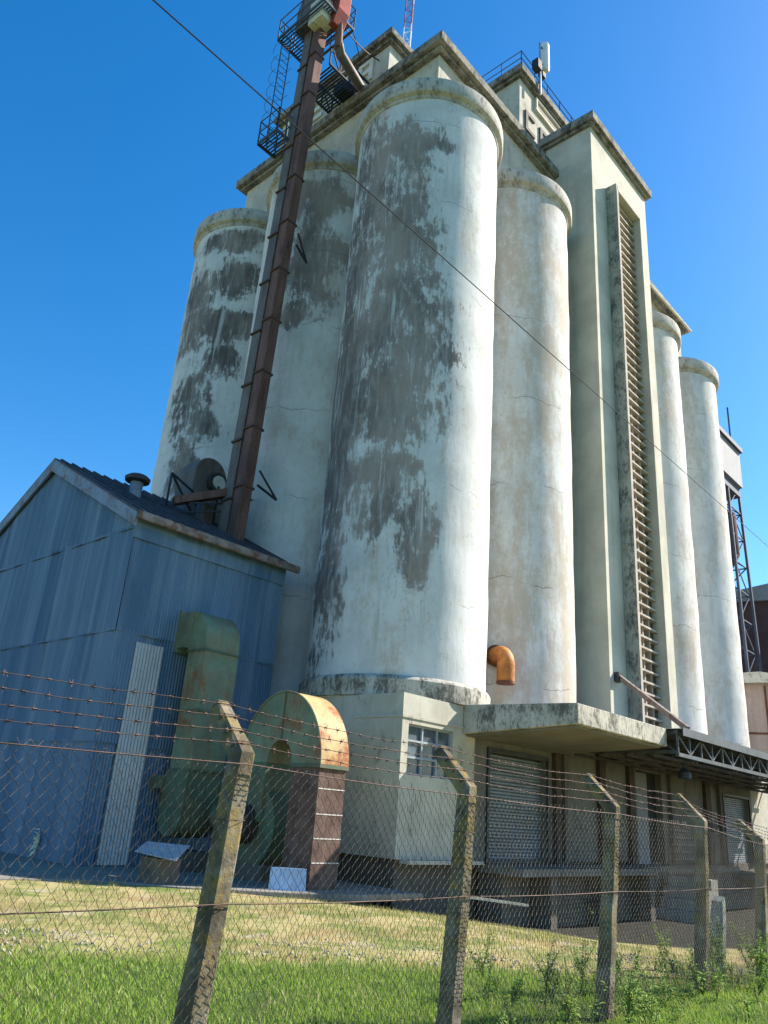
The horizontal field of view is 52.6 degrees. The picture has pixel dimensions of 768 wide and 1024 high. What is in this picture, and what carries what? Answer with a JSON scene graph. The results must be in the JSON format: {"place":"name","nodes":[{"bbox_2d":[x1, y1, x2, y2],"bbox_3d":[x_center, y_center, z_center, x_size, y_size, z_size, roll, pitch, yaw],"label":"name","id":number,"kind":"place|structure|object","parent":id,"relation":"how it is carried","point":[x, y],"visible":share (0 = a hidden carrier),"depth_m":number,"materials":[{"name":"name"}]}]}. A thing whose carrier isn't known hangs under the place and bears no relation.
{"place":"outdoors","nodes":[
{"label":"outdoors","id":0,"kind":"place"},
{"bbox_2d":[0,851,422,901],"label":"path","id":1,"kind":"structure","parent":0,"point":[28,867],"depth_m":15.59,"materials":[{"name":"concrete"}]},
{"bbox_2d":[135,841,189,883],"bbox_3d":[-4.330,6.810,15.064,1.206,0.690,0.712,-5,-23,23],"label":"box","id":2,"kind":"object","parent":1,"relation":"on","point":[152,867],"visible":0.94,"depth_m":14.91,"materials":[{"name":"metal"}]},
{"bbox_2d":[149,611,239,871],"bbox_3d":[-4.652,5.422,19.017,1.480,6.070,1.150,-14,-28,40],"label":"green elbow duct","id":3,"kind":"object","parent":1,"relation":"on","point":[208,645],"visible":0.85,"depth_m":18.57,"materials":[{"name":"paint"}]},
{"bbox_2d":[208,690,348,889],"bbox_3d":[-2.598,6.112,17.517,3.753,4.010,1.245,-14,-28,40],"label":"hooped duct","id":4,"kind":"object","parent":1,"relation":"on","point":[305,708],"visible":0.75,"depth_m":16.89,"materials":[{"name":"green paint"}]},
{"bbox_2d":[268,867,306,891],"bbox_3d":[-1.896,7.234,15.294,0.725,0.400,0.159,7,-21,-6],"label":"pale board","id":5,"kind":"object","parent":1,"relation":"on","point":[281,879],"visible":0.86,"depth_m":15.28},
{"bbox_2d":[0,925,753,977],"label":"gravel","id":6,"kind":"structure","parent":0,"point":[139,945],"depth_m":9.10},
{"bbox_2d":[0,875,767,1023],"bbox_3d":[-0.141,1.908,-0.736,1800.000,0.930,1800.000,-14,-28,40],"label":"ground","id":7,"kind":"structure","parent":0,"point":[29,894],"depth_m":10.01,"materials":[{"name":"plant"}]},
{"bbox_2d":[0,458,299,865],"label":"corrugated shed","id":8,"kind":"structure","parent":7,"relation":"on","point":[105,580],"depth_m":20.06,"materials":[{"name":"metal"}]},
{"bbox_2d":[125,473,150,497],"bbox_3d":[-7.451,-0.734,23.340,0.760,0.820,0.760,-14,-28,40],"label":"roof vent","id":9,"kind":"object","parent":8,"relation":"on","point":[137,482],"visible":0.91,"depth_m":23.18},
{"bbox_2d":[165,458,226,525],"bbox_3d":[-6.146,-0.597,25.417,2.083,2.920,2.676,15,-23,-25],"label":"roof fan","id":10,"kind":"object","parent":8,"relation":"on","point":[201,492],"visible":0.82,"depth_m":25.47},
{"bbox_2d":[218,0,364,540],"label":"bucket elevator","id":11,"kind":"object","parent":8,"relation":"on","point":[317,23],"visible":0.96,"depth_m":27.93,"materials":[{"name":"brown metal"}]},
{"bbox_2d":[172,700,254,1023],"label":"fence post","id":12,"kind":"object","parent":7,"relation":"on","point":[222,871],"visible":0.95,"depth_m":4.18,"materials":[{"name":"concrete"}]},
{"bbox_2d":[0,737,243,1023],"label":"chain link panel","id":13,"kind":"object","parent":12,"relation":"attached to","point":[111,883],"visible":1,"depth_m":3.70,"materials":[{"name":"metal"}]},
{"bbox_2d":[211,766,476,1023],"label":"chain link panel","id":14,"kind":"object","parent":12,"relation":"attached to","point":[351,903],"visible":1,"depth_m":4.83,"materials":[{"name":"metal"}]},
{"bbox_2d":[0,670,766,828],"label":"barbed wire","id":15,"kind":"object","parent":12,"relation":"attached to","point":[203,700],"visible":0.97,"depth_m":5.16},
{"bbox_2d":[0,718,767,838],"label":"barbed wire","id":16,"kind":"object","parent":12,"relation":"attached to","point":[174,738],"visible":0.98,"depth_m":4.87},
{"bbox_2d":[0,702,767,835],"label":"barbed wire","id":17,"kind":"object","parent":12,"relation":"attached to","point":[227,729],"visible":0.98,"depth_m":5.07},
{"bbox_2d":[0,683,767,832],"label":"barbed wire","id":18,"kind":"object","parent":12,"relation":"attached to","point":[111,703],"visible":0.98,"depth_m":5.02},
{"bbox_2d":[433,745,476,1023],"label":"fence post","id":19,"kind":"object","parent":7,"relation":"on","point":[466,786],"visible":0.91,"depth_m":5.65,"materials":[{"name":"concrete"}]},
{"bbox_2d":[455,796,622,1023],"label":"chain link panel","id":20,"kind":"object","parent":19,"relation":"attached to","point":[544,914],"visible":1,"depth_m":6.33,"materials":[{"name":"metal"}]},
{"bbox_2d":[466,929,495,998],"bbox_3d":[0.922,4.357,7.477,0.354,0.629,0.286,3,-21,2],"label":"weed","id":21,"kind":"object","parent":7,"relation":"on","point":[486,958],"visible":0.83,"depth_m":7.45,"materials":[{"name":"green plant"}]},
{"bbox_2d":[488,968,502,997],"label":"weed","id":22,"kind":"object","parent":7,"relation":"on","point":[500,979],"visible":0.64,"depth_m":7.45,"materials":[{"name":"green plant"}]},
{"bbox_2d":[470,897,528,906],"bbox_3d":[2.381,8.582,17.161,2.142,0.250,0.220,19,-25,-33],"label":"loose plank","id":23,"kind":"object","parent":7,"relation":"on","point":[501,901],"visible":0.57,"depth_m":17.17,"materials":[{"name":"wood"}]},
{"bbox_2d":[499,1012,517,1023],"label":"weed","id":24,"kind":"object","parent":7,"relation":"on","point":[502,1016],"visible":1,"depth_m":5.60,"materials":[{"name":"green plant"}]},
{"bbox_2d":[491,973,527,1019],"bbox_3d":[1.085,4.209,6.736,0.351,0.397,0.213,-1,-22,12],"label":"weed","id":25,"kind":"object","parent":7,"relation":"on","point":[514,995],"visible":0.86,"depth_m":6.73,"materials":[{"name":"green plant"}]},
{"bbox_2d":[280,692,767,929],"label":"silo base building","id":26,"kind":"structure","parent":7,"relation":"on","point":[408,718],"depth_m":20.67,"materials":[{"name":"concrete"}]},
{"bbox_2d":[150,208,268,500],"bbox_3d":[-6.761,-2.326,32.627,5.630,21.440,5.630,-14,-28,40],"label":"grain silo","id":27,"kind":"object","parent":26,"relation":"on","point":[201,414],"visible":0.31,"depth_m":31.83,"materials":[{"name":"paint"}]},
{"bbox_2d":[238,150,357,696],"bbox_3d":[-2.879,-3.319,29.312,5.630,21.440,5.630,-14,-28,40],"label":"grain silo","id":28,"kind":"object","parent":26,"relation":"on","point":[292,460],"visible":0.3,"depth_m":26.90,"materials":[{"name":"paint"}]},
{"bbox_2d":[298,77,502,706],"bbox_3d":[1.003,-4.312,25.997,5.630,21.440,5.630,-14,-28,40],"label":"grain silo","id":29,"kind":"object","parent":26,"relation":"on","point":[400,597],"visible":0.95,"depth_m":23.15,"materials":[{"name":"paint"}]},
{"bbox_2d":[236,30,691,356],"bbox_3d":[5.435,-11.718,41.344,12.860,4.260,24.130,-14,-28,40],"label":"roof gallery","id":30,"kind":"object","parent":29,"relation":"on","point":[439,55],"visible":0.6,"depth_m":33.20,"materials":[{"name":"concrete"}]},
{"bbox_2d":[316,48,369,113],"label":"roof walkway","id":31,"kind":"structure","parent":30,"relation":"on","point":[343,90],"depth_m":32.93,"materials":[{"name":"metal"}]},
{"bbox_2d":[274,26,413,147],"bbox_3d":[0.109,-17.387,38.656,7.840,3.850,8.520,-14,-28,40],"label":"machine room","id":32,"kind":"object","parent":30,"relation":"on","point":[390,47],"visible":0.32,"depth_m":34.61,"materials":[{"name":"concrete"}]},
{"bbox_2d":[345,28,378,60],"bbox_3d":[-0.934,-19.788,32.838,0.060,1.745,3.136,-6,-23,24],"label":"overhead cable","id":33,"kind":"object","parent":32,"relation":"attached to","point":[362,47],"visible":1,"depth_m":32.78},
{"bbox_2d":[403,0,413,46],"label":"lattice mast","id":34,"kind":"object","parent":32,"relation":"on","point":[410,28],"visible":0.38,"depth_m":43.40,"materials":[{"name":"metal"}]},
{"bbox_2d":[482,50,573,143],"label":"machine room","id":35,"kind":"object","parent":30,"relation":"on","point":[515,89],"visible":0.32,"depth_m":41.28,"materials":[{"name":"concrete"}]},
{"bbox_2d":[532,41,549,94],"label":"phone antenna","id":36,"kind":"object","parent":35,"relation":"attached to","point":[541,65],"visible":1,"depth_m":42.23,"materials":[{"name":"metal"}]},
{"bbox_2d":[534,97,560,131],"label":"window","id":37,"kind":"structure","parent":35,"relation":"in","point":[539,108],"depth_m":42.24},
{"bbox_2d":[406,724,450,779],"bbox_3d":[1.062,5.907,19.100,0.080,1.170,1.770,-14,-28,40],"label":"window","id":38,"kind":"structure","parent":26,"relation":"in","point":[421,735],"depth_m":19.06,"materials":[{"name":"glass"}]},
{"bbox_2d":[485,168,575,703],"bbox_3d":[4.444,-2.690,29.542,5.630,21.440,5.630,-14,-28,40],"label":"grain silo","id":39,"kind":"object","parent":26,"relation":"on","point":[531,615],"visible":0.51,"depth_m":26.86,"materials":[{"name":"paint"}]},
{"bbox_2d":[486,645,514,685],"bbox_3d":[3.528,4.619,23.552,0.680,1.265,1.204,12,-22,-19],"label":"gooseneck pipe","id":40,"kind":"object","parent":39,"relation":"attached to","point":[501,658],"visible":0.96,"depth_m":23.09,"materials":[{"name":"metal"}]},
{"bbox_2d":[463,703,666,753],"bbox_3d":[4.963,5.894,20.907,3.295,0.790,5.050,-14,-28,40],"label":"concrete canopy","id":41,"kind":"object","parent":26,"relation":"attached to","point":[566,728],"visible":1,"depth_m":19.71,"materials":[{"name":"concrete"}]},
{"bbox_2d":[538,110,678,727],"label":"stair tower","id":42,"kind":"structure","parent":26,"relation":"on","point":[623,613],"depth_m":31.10,"materials":[{"name":"concrete"}]},
{"bbox_2d":[614,672,689,728],"bbox_3d":[8.366,5.963,24.667,0.346,2.271,4.077,8,-21,-9],"label":"tie rod","id":43,"kind":"object","parent":42,"relation":"attached to","point":[619,677],"visible":0.89,"depth_m":24.61,"materials":[{"name":"metal"}]},
{"bbox_2d":[636,772,649,863],"bbox_3d":[8.901,10.561,26.846,0.070,2.950,0.930,-14,-28,40],"label":"door leaf","id":44,"kind":"structure","parent":26,"relation":"in","point":[640,777],"depth_m":26.88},
{"bbox_2d":[636,771,658,861],"bbox_3d":[9.120,10.754,27.374,0.090,3.000,2.100,-14,-28,40],"label":"doorway","id":45,"kind":"structure","parent":26,"relation":"in","point":[650,782],"depth_m":27.84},
{"bbox_2d":[574,727,767,793],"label":"truss canopy","id":46,"kind":"object","parent":26,"relation":"attached to","point":[724,758],"visible":0.83,"depth_m":24.90,"materials":[{"name":"grey painted steel"},{"name":"corrugated metal sheet"}]},
{"bbox_2d":[678,762,691,778],"bbox_3d":[8.913,7.680,23.041,0.380,0.480,0.380,-14,-28,40],"label":"hanging lamp","id":47,"kind":"object","parent":46,"relation":"hanging from","point":[684,773],"visible":1,"depth_m":22.89,"materials":[{"name":"metal"}]},
{"bbox_2d":[652,311,707,734],"bbox_3d":[11.963,0.853,37.285,5.630,21.440,5.630,-14,-28,40],"label":"grain silo","id":48,"kind":"object","parent":26,"relation":"on","point":[685,614],"visible":0.34,"depth_m":35.02,"materials":[{"name":"paint"}]},
{"bbox_2d":[678,357,749,747],"bbox_3d":[15.471,2.506,40.898,5.630,21.440,5.630,-14,-28,40],"label":"grain silo","id":49,"kind":"object","parent":26,"relation":"on","point":[725,698],"visible":0.41,"depth_m":38.47,"materials":[{"name":"paint"}]},
{"bbox_2d":[526,938,561,1014],"bbox_3d":[1.438,4.159,6.945,0.379,0.684,0.252,-10,-24,32],"label":"weed","id":50,"kind":"object","parent":7,"relation":"on","point":[547,980],"visible":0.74,"depth_m":6.89,"materials":[{"name":"green plant"}]},
{"bbox_2d":[547,959,565,997],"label":"weed","id":51,"kind":"object","parent":7,"relation":"on","point":[555,986],"visible":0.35,"depth_m":7.73,"materials":[{"name":"green plant"}]},
{"bbox_2d":[560,983,571,999],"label":"weed","id":52,"kind":"object","parent":7,"relation":"on","point":[566,991],"visible":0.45,"depth_m":7.43,"materials":[{"name":"green plant"}]},
{"bbox_2d":[555,983,580,1023],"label":"weed","id":53,"kind":"object","parent":7,"relation":"on","point":[566,1013],"visible":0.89,"depth_m":6.43,"materials":[{"name":"green plant"}]},
{"bbox_2d":[559,951,583,998],"bbox_3d":[1.828,4.537,7.570,0.254,0.485,0.222,-4,-23,20],"label":"weed","id":54,"kind":"object","parent":7,"relation":"on","point":[565,982],"visible":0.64,"depth_m":7.54,"materials":[{"name":"green plant"}]},
{"bbox_2d":[564,939,596,989],"bbox_3d":[2.028,4.698,8.027,0.319,0.544,0.261,-13,-27,37],"label":"weed","id":55,"kind":"object","parent":7,"relation":"on","point":[580,970],"visible":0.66,"depth_m":8.02,"materials":[{"name":"green plant"}]},
{"bbox_2d":[587,960,596,989],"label":"weed","id":56,"kind":"object","parent":7,"relation":"on","point":[593,976],"visible":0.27,"depth_m":8.10,"materials":[{"name":"green plant"}]},
{"bbox_2d":[587,981,606,1023],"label":"weed","id":57,"kind":"object","parent":7,"relation":"on","point":[596,1013],"visible":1,"depth_m":6.19,"materials":[{"name":"green plant"}]},
{"bbox_2d":[581,773,619,1021],"bbox_3d":[2.045,3.728,7.278,0.384,2.430,0.224,-14,-28,40],"label":"fence post","id":58,"kind":"object","parent":7,"relation":"on","point":[611,921],"visible":0.87,"depth_m":7.21,"materials":[{"name":"concrete"}]},
{"bbox_2d":[615,815,709,1019],"bbox_3d":[2.900,4.139,7.954,0.232,1.849,2.278,-14,-28,40],"label":"chain link panel","id":59,"kind":"object","parent":58,"relation":"attached to","point":[675,874],"visible":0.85,"depth_m":7.92,"materials":[{"name":"metal"}]},
{"bbox_2d":[616,945,624,984],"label":"weed","id":60,"kind":"object","parent":7,"relation":"on","point":[617,963],"visible":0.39,"depth_m":8.66,"materials":[{"name":"green plant"}]},
{"bbox_2d":[614,979,638,1023],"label":"weed","id":61,"kind":"object","parent":7,"relation":"on","point":[626,1003],"visible":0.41,"depth_m":6.75,"materials":[{"name":"green plant"}]},
{"bbox_2d":[610,955,650,1023],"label":"weed","id":62,"kind":"object","parent":7,"relation":"on","point":[628,998],"visible":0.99,"depth_m":6.41,"materials":[{"name":"green plant"}]},
{"bbox_2d":[631,947,641,970],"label":"weed","id":63,"kind":"object","parent":7,"relation":"on","point":[637,968],"visible":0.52,"depth_m":9.54,"materials":[{"name":"green plant"}]},
{"bbox_2d":[631,935,643,969],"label":"weed","id":64,"kind":"object","parent":7,"relation":"on","point":[637,955],"visible":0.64,"depth_m":9.54,"materials":[{"name":"green plant"}]},
{"bbox_2d":[635,1006,647,1023],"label":"weed","id":65,"kind":"object","parent":7,"relation":"on","point":[640,1017],"visible":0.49,"depth_m":6.56,"materials":[{"name":"green plant"}]},
{"bbox_2d":[638,997,649,1013],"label":"weed","id":66,"kind":"object","parent":7,"relation":"on","point":[643,1003],"visible":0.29,"depth_m":7.23,"materials":[{"name":"green plant"}]},
{"bbox_2d":[624,972,664,1023],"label":"weed","id":67,"kind":"object","parent":7,"relation":"on","point":[651,1006],"visible":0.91,"depth_m":6.40,"materials":[{"name":"green plant"}]},
{"bbox_2d":[636,983,656,1013],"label":"weed","id":68,"kind":"object","parent":7,"relation":"on","point":[646,999],"visible":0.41,"depth_m":7.29,"materials":[{"name":"green plant"}]},
{"bbox_2d":[652,924,671,971],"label":"weed","id":69,"kind":"object","parent":7,"relation":"on","point":[664,948],"visible":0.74,"depth_m":9.89,"materials":[{"name":"green plant"}]},
{"bbox_2d":[655,950,670,977],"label":"weed","id":70,"kind":"object","parent":7,"relation":"on","point":[659,961],"visible":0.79,"depth_m":9.10,"materials":[{"name":"green plant"}]},
{"bbox_2d":[656,1002,670,1023],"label":"weed","id":71,"kind":"object","parent":7,"relation":"on","point":[662,1018],"visible":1,"depth_m":6.15,"materials":[{"name":"green plant"}]},
{"bbox_2d":[658,966,675,1001],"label":"weed","id":72,"kind":"object","parent":7,"relation":"on","point":[665,991],"visible":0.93,"depth_m":7.73,"materials":[{"name":"green plant"}]},
{"bbox_2d":[665,955,681,977],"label":"weed","id":73,"kind":"object","parent":7,"relation":"on","point":[671,963],"visible":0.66,"depth_m":9.29,"materials":[{"name":"green plant"}]},
{"bbox_2d":[663,978,688,1011],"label":"weed","id":74,"kind":"object","parent":7,"relation":"on","point":[678,999],"visible":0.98,"depth_m":7.57,"materials":[{"name":"green plant"}]},
{"bbox_2d":[676,1001,684,1017],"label":"weed","id":75,"kind":"object","parent":7,"relation":"on","point":[680,1012],"visible":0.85,"depth_m":7.14,"materials":[{"name":"green plant"}]},
{"bbox_2d":[675,959,690,981],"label":"weed","id":76,"kind":"object","parent":7,"relation":"on","point":[682,968],"visible":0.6,"depth_m":8.99,"materials":[{"name":"green plant"}]},
{"bbox_2d":[672,793,709,992],"bbox_3d":[3.547,4.483,8.808,0.387,2.430,0.181,-14,-28,40],"label":"fence post","id":77,"kind":"object","parent":7,"relation":"on","point":[700,939],"visible":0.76,"depth_m":8.79,"materials":[{"name":"concrete"}]},
{"bbox_2d":[684,977,697,999],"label":"weed","id":78,"kind":"object","parent":7,"relation":"on","point":[693,991],"visible":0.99,"depth_m":8.05,"materials":[{"name":"green plant"}]},
{"bbox_2d":[688,1009,703,1023],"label":"weed","id":79,"kind":"object","parent":7,"relation":"on","point":[696,1018],"visible":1,"depth_m":6.57,"materials":[{"name":"green plant"}]},
{"bbox_2d":[684,952,712,991],"bbox_3d":[3.321,4.949,8.280,0.368,0.414,0.224,-65,-71,68],"label":"weed","id":80,"kind":"object","parent":7,"relation":"on","point":[695,976],"visible":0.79,"depth_m":8.28,"materials":[{"name":"green plant"}]},
{"bbox_2d":[698,968,709,992],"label":"weed","id":81,"kind":"object","parent":7,"relation":"on","point":[705,981],"visible":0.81,"depth_m":8.40,"materials":[{"name":"green plant"}]},
{"bbox_2d":[709,966,719,993],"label":"weed","id":82,"kind":"object","parent":7,"relation":"on","point":[713,983],"visible":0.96,"depth_m":8.45,"materials":[{"name":"green plant"}]},
{"bbox_2d":[710,933,723,978],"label":"weed","id":83,"kind":"object","parent":7,"relation":"on","point":[714,952],"visible":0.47,"depth_m":9.38,"materials":[{"name":"green plant"}]},
{"bbox_2d":[710,896,725,974],"bbox_3d":[4.329,5.663,10.088,0.170,1.200,0.483,-14,-28,40],"label":"stub post","id":84,"kind":"object","parent":7,"relation":"on","point":[720,917],"visible":0.4,"depth_m":10.19,"materials":[{"name":"concrete"}]},
{"bbox_2d":[710,916,725,976],"bbox_3d":[4.200,5.518,9.885,0.272,0.739,0.409,-14,-28,40],"label":"weed","id":85,"kind":"object","parent":7,"relation":"on","point":[718,953],"visible":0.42,"depth_m":9.89,"materials":[{"name":"green plant"}]},
{"bbox_2d":[711,960,726,999],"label":"weed","id":86,"kind":"object","parent":7,"relation":"on","point":[717,994],"visible":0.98,"depth_m":8.08,"materials":[{"name":"green plant"}]},
{"bbox_2d":[713,964,728,985],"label":"weed","id":87,"kind":"object","parent":7,"relation":"on","point":[723,977],"visible":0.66,"depth_m":8.91,"materials":[{"name":"green plant"}]},
{"bbox_2d":[724,953,735,980],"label":"weed","id":88,"kind":"object","parent":7,"relation":"on","point":[731,973],"visible":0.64,"depth_m":9.23,"materials":[{"name":"green plant"}]},
{"bbox_2d":[736,971,744,986],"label":"weed","id":89,"kind":"object","parent":7,"relation":"on","point":[740,978],"visible":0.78,"depth_m":9.09,"materials":[{"name":"green plant"}]},
{"bbox_2d":[719,407,762,671],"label":"conveyor house","id":90,"kind":"structure","parent":7,"relation":"on","point":[731,449],"depth_m":53.72,"materials":[{"name":"metal"}]},
{"bbox_2d":[731,924,755,974],"bbox_3d":[4.794,5.776,10.210,0.372,0.667,0.310,14,-23,-24],"label":"weed","id":91,"kind":"object","parent":7,"relation":"on","point":[741,939],"visible":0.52,"depth_m":10.19,"materials":[{"name":"green plant"}]},
{"bbox_2d":[734,985,758,1020],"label":"weed","id":92,"kind":"object","parent":7,"relation":"on","point":[747,1003],"visible":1,"depth_m":7.38,"materials":[{"name":"green plant"}]},
{"bbox_2d":[733,819,767,979],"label":"fence post","id":93,"kind":"object","parent":7,"relation":"on","point":[761,925],"visible":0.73,"depth_m":10.12,"materials":[{"name":"concrete"}]},
{"bbox_2d":[0,886,766,914],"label":"tension wire","id":94,"kind":"object","parent":93,"relation":"attached to","point":[310,903],"visible":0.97,"depth_m":4.36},
{"bbox_2d":[0,742,767,845],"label":"tension wire","id":95,"kind":"object","parent":93,"relation":"attached to","point":[307,774],"visible":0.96,"depth_m":4.49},
{"bbox_2d":[707,827,767,990],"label":"chain link panel","id":96,"kind":"object","parent":93,"relation":"attached to","point":[725,866],"visible":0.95,"depth_m":9.34,"materials":[{"name":"metal"}]},
{"bbox_2d":[745,969,755,987],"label":"weed","id":97,"kind":"object","parent":7,"relation":"on","point":[749,979],"visible":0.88,"depth_m":9.00,"materials":[{"name":"green plant"}]},
{"bbox_2d":[735,583,767,672],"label":"red warehouse","id":98,"kind":"structure","parent":7,"relation":"on","point":[760,595],"depth_m":58.81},
{"bbox_2d":[738,930,767,988],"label":"weed","id":99,"kind":"object","parent":7,"relation":"on","point":[760,961],"visible":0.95,"depth_m":9.02,"materials":[{"name":"green plant"}]},
{"bbox_2d":[743,671,767,778],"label":"boarded shed","id":100,"kind":"structure","parent":7,"relation":"on","point":[756,689],"depth_m":42.55,"materials":[{"name":"wood"}]},
{"bbox_2d":[748,932,767,974],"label":"weed","id":101,"kind":"object","parent":7,"relation":"on","point":[766,958],"visible":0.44,"depth_m":9.74,"materials":[{"name":"green plant"}]},
{"bbox_2d":[749,970,767,1001],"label":"weed","id":102,"kind":"object","parent":7,"relation":"on","point":[761,985],"visible":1,"depth_m":8.16,"materials":[{"name":"green plant"}]},
{"bbox_2d":[752,968,766,993],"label":"weed","id":103,"kind":"object","parent":7,"relation":"on","point":[758,980],"visible":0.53,"depth_m":8.66,"materials":[{"name":"green plant"}]},
{"bbox_2d":[752,961,767,991],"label":"weed","id":104,"kind":"object","parent":7,"relation":"on","point":[763,976],"visible":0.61,"depth_m":8.94,"materials":[{"name":"green plant"}]},
{"bbox_2d":[0,934,767,1023],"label":"turf grass","id":105,"kind":"structure","parent":0,"point":[49,1008],"depth_m":7.16,"materials":[{"name":"plant"}]},
{"bbox_2d":[0,0,767,588],"label":"sky","id":106,"kind":"structure","parent":0,"point":[121,132],"materials":[{"name":"blue"}]},
{"bbox_2d":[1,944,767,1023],"bbox_3d":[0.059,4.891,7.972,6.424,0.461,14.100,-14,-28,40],"label":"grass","id":107,"kind":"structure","parent":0,"point":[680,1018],"depth_m":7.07,"materials":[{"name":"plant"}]},
{"bbox_2d":[152,0,766,545],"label":"overhead cable","id":108,"kind":"object","parent":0,"point":[400,220],"visible":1,"depth_m":10.02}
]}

